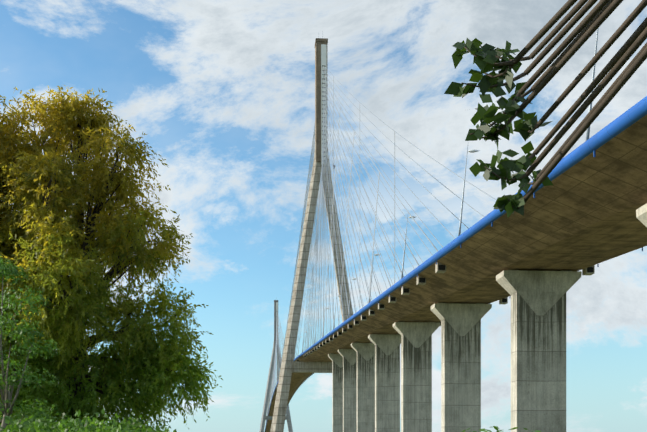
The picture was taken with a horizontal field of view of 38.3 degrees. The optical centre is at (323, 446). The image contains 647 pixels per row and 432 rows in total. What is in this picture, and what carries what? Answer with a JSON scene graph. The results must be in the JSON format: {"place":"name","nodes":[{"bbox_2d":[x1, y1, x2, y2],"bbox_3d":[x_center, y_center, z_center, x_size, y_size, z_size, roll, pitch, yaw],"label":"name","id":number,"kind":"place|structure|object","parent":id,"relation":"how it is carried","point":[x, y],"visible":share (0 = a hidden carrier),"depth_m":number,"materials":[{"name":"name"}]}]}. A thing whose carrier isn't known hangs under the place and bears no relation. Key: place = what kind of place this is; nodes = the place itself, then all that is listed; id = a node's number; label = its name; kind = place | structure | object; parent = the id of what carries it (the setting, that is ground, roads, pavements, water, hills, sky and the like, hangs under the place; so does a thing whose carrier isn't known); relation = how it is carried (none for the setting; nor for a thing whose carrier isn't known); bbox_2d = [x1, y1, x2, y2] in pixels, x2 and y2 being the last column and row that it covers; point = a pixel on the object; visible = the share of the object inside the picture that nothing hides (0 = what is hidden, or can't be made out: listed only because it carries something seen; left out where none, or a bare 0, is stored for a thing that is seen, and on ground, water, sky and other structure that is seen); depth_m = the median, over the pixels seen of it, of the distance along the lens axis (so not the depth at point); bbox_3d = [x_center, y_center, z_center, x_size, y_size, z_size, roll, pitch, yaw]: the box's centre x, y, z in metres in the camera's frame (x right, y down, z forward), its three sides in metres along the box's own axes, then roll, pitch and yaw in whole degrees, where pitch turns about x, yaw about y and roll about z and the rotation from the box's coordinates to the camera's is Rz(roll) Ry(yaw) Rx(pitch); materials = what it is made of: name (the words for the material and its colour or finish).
{"place":"outdoors","nodes":[
{"label":"outdoors","id":0,"kind":"place"},
{"bbox_2d":[0,0,646,431],"label":"sky","id":1,"kind":"structure","parent":0,"point":[223,91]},
{"bbox_3d":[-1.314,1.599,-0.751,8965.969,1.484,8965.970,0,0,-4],"label":"ground","id":2,"kind":"structure","parent":0,"visible":0},
{"bbox_2d":[0,255,59,431],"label":"elder","id":3,"kind":"object","parent":2,"relation":"on","point":[20,329],"depth_m":32.35,"materials":[{"name":"green plant"}]},
{"bbox_2d":[0,404,176,431],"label":"shrub","id":4,"kind":"object","parent":2,"relation":"on","point":[69,424],"visible":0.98,"depth_m":31.76,"materials":[{"name":"green plant"}]},
{"bbox_2d":[0,85,222,431],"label":"tree","id":5,"kind":"object","parent":2,"relation":"on","point":[28,226],"depth_m":45.68,"materials":[{"name":"green plant"}]},
{"bbox_2d":[259,343,292,431],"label":"pylon","id":6,"kind":"object","parent":2,"relation":"on","point":[287,418],"visible":0.54,"depth_m":1330.79,"materials":[{"name":"concrete"}]},
{"bbox_2d":[274,300,277,343],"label":"bridge pylon top","id":7,"kind":"object","parent":6,"relation":"on","point":[275,301],"visible":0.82,"depth_m":1330.09,"materials":[{"name":"grey concrete"}]},
{"bbox_2d":[276,302,277,344],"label":"pylon anchor box","id":8,"kind":"object","parent":6,"relation":"attached to","point":[276,313],"visible":0.29,"depth_m":1330.22,"materials":[{"name":"white metal"}]},
{"bbox_2d":[270,142,352,431],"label":"pylon","id":9,"kind":"object","parent":2,"relation":"on","point":[289,366],"visible":0.73,"depth_m":477.34,"materials":[{"name":"concrete"}]},
{"bbox_2d":[315,38,327,161],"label":"bridge pylon top","id":10,"kind":"object","parent":9,"relation":"on","point":[319,42],"visible":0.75,"depth_m":476.70,"materials":[{"name":"grey concrete"}]},
{"bbox_2d":[322,65,324,156],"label":"pylon anchor holes","id":11,"kind":"object","parent":9,"relation":"attached to","point":[322,104],"visible":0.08,"depth_m":476.78,"materials":[{"name":"black"}]},
{"bbox_2d":[321,44,326,163],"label":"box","id":12,"kind":"object","parent":9,"relation":"attached to","point":[323,54],"visible":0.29,"depth_m":476.86,"materials":[{"name":"white metal"}]},
{"bbox_2d":[266,67,495,421],"bbox_3d":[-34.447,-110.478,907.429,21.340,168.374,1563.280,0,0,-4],"label":"stay cables","id":13,"kind":"object","parent":9,"relation":"attached to","point":[323,247],"visible":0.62,"depth_m":397.99,"materials":[{"name":"grey metal"}]},
{"bbox_2d":[322,76,394,334],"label":"tie ropes","id":14,"kind":"object","parent":13,"relation":"attached to","point":[347,213],"visible":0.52,"depth_m":278.89,"materials":[{"name":"white metal"}]},
{"bbox_2d":[328,354,342,431],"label":"pier","id":15,"kind":"structure","parent":2,"relation":"on","point":[337,392],"depth_m":376.91,"materials":[{"name":"concrete"}]},
{"bbox_2d":[338,349,356,431],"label":"pier","id":16,"kind":"structure","parent":2,"relation":"on","point":[349,356],"depth_m":333.58,"materials":[{"name":"concrete"}]},
{"bbox_2d":[351,342,374,431],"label":"pier","id":17,"kind":"structure","parent":2,"relation":"on","point":[365,387],"depth_m":290.26,"materials":[{"name":"concrete"}]},
{"bbox_2d":[368,334,400,431],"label":"pier","id":18,"kind":"structure","parent":2,"relation":"on","point":[387,382],"depth_m":246.85,"materials":[{"name":"concrete"}]},
{"bbox_2d":[393,321,439,431],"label":"pier","id":19,"kind":"structure","parent":2,"relation":"on","point":[416,376],"depth_m":203.49,"materials":[{"name":"concrete"}]},
{"bbox_2d":[431,303,491,431],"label":"pier","id":20,"kind":"structure","parent":2,"relation":"on","point":[460,367],"depth_m":160.11,"materials":[{"name":"concrete"}]},
{"bbox_2d":[496,270,581,431],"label":"pier","id":21,"kind":"structure","parent":2,"relation":"on","point":[538,350],"depth_m":116.74,"materials":[{"name":"concrete"}]},
{"bbox_2d":[266,115,646,431],"bbox_3d":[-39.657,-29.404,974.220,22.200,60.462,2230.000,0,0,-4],"label":"deck","id":22,"kind":"structure","parent":21,"relation":"on","point":[580,215],"depth_m":98.20,"materials":[{"name":"concrete"}]},
{"bbox_2d":[265,262,594,431],"bbox_3d":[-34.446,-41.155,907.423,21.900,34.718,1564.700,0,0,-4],"label":"deck brackets","id":23,"kind":"object","parent":22,"relation":"on","point":[584,271],"visible":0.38,"depth_m":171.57,"materials":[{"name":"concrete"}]},
{"bbox_2d":[270,28,598,401],"bbox_3d":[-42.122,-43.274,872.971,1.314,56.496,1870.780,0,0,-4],"label":"lamp posts","id":24,"kind":"object","parent":22,"relation":"on","point":[588,129],"visible":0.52,"depth_m":114.00,"materials":[{"name":"silver metal"}]},
{"bbox_2d":[274,149,479,386],"bbox_3d":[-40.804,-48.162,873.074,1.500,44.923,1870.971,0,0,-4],"label":"street lamp heads","id":25,"kind":"object","parent":24,"relation":"attached to","point":[472,151],"visible":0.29,"depth_m":157.38,"materials":[{"name":"grey metal"}]},
{"bbox_2d":[265,96,646,428],"bbox_3d":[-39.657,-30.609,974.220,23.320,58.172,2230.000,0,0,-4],"label":"blue fairing","id":26,"kind":"object","parent":22,"relation":"on","point":[636,112],"visible":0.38,"depth_m":77.01,"materials":[{"name":"paint"}]},
{"bbox_2d":[303,150,642,354],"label":"drain spouts","id":27,"kind":"object","parent":22,"relation":"on","point":[594,153],"visible":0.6,"depth_m":96.98,"materials":[{"name":"blue paint"}]},
{"bbox_2d":[444,0,646,216],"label":"ivy vines","id":28,"kind":"object","parent":2,"relation":"on","point":[592,21],"depth_m":5.95,"materials":[{"name":"green plant"}]},
{"bbox_2d":[636,203,646,226],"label":"pier","id":29,"kind":"structure","parent":2,"relation":"on","point":[641,213],"depth_m":75.03,"materials":[{"name":"concrete"}]},
{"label":"weed stems","id":30,"kind":"object","parent":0,"visible":0},
{"bbox_2d":[462,426,540,431],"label":"bush","id":31,"kind":"object","parent":30,"relation":"attached to","point":[495,427],"visible":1,"depth_m":10.24,"materials":[{"name":"green plant"}]}
]}

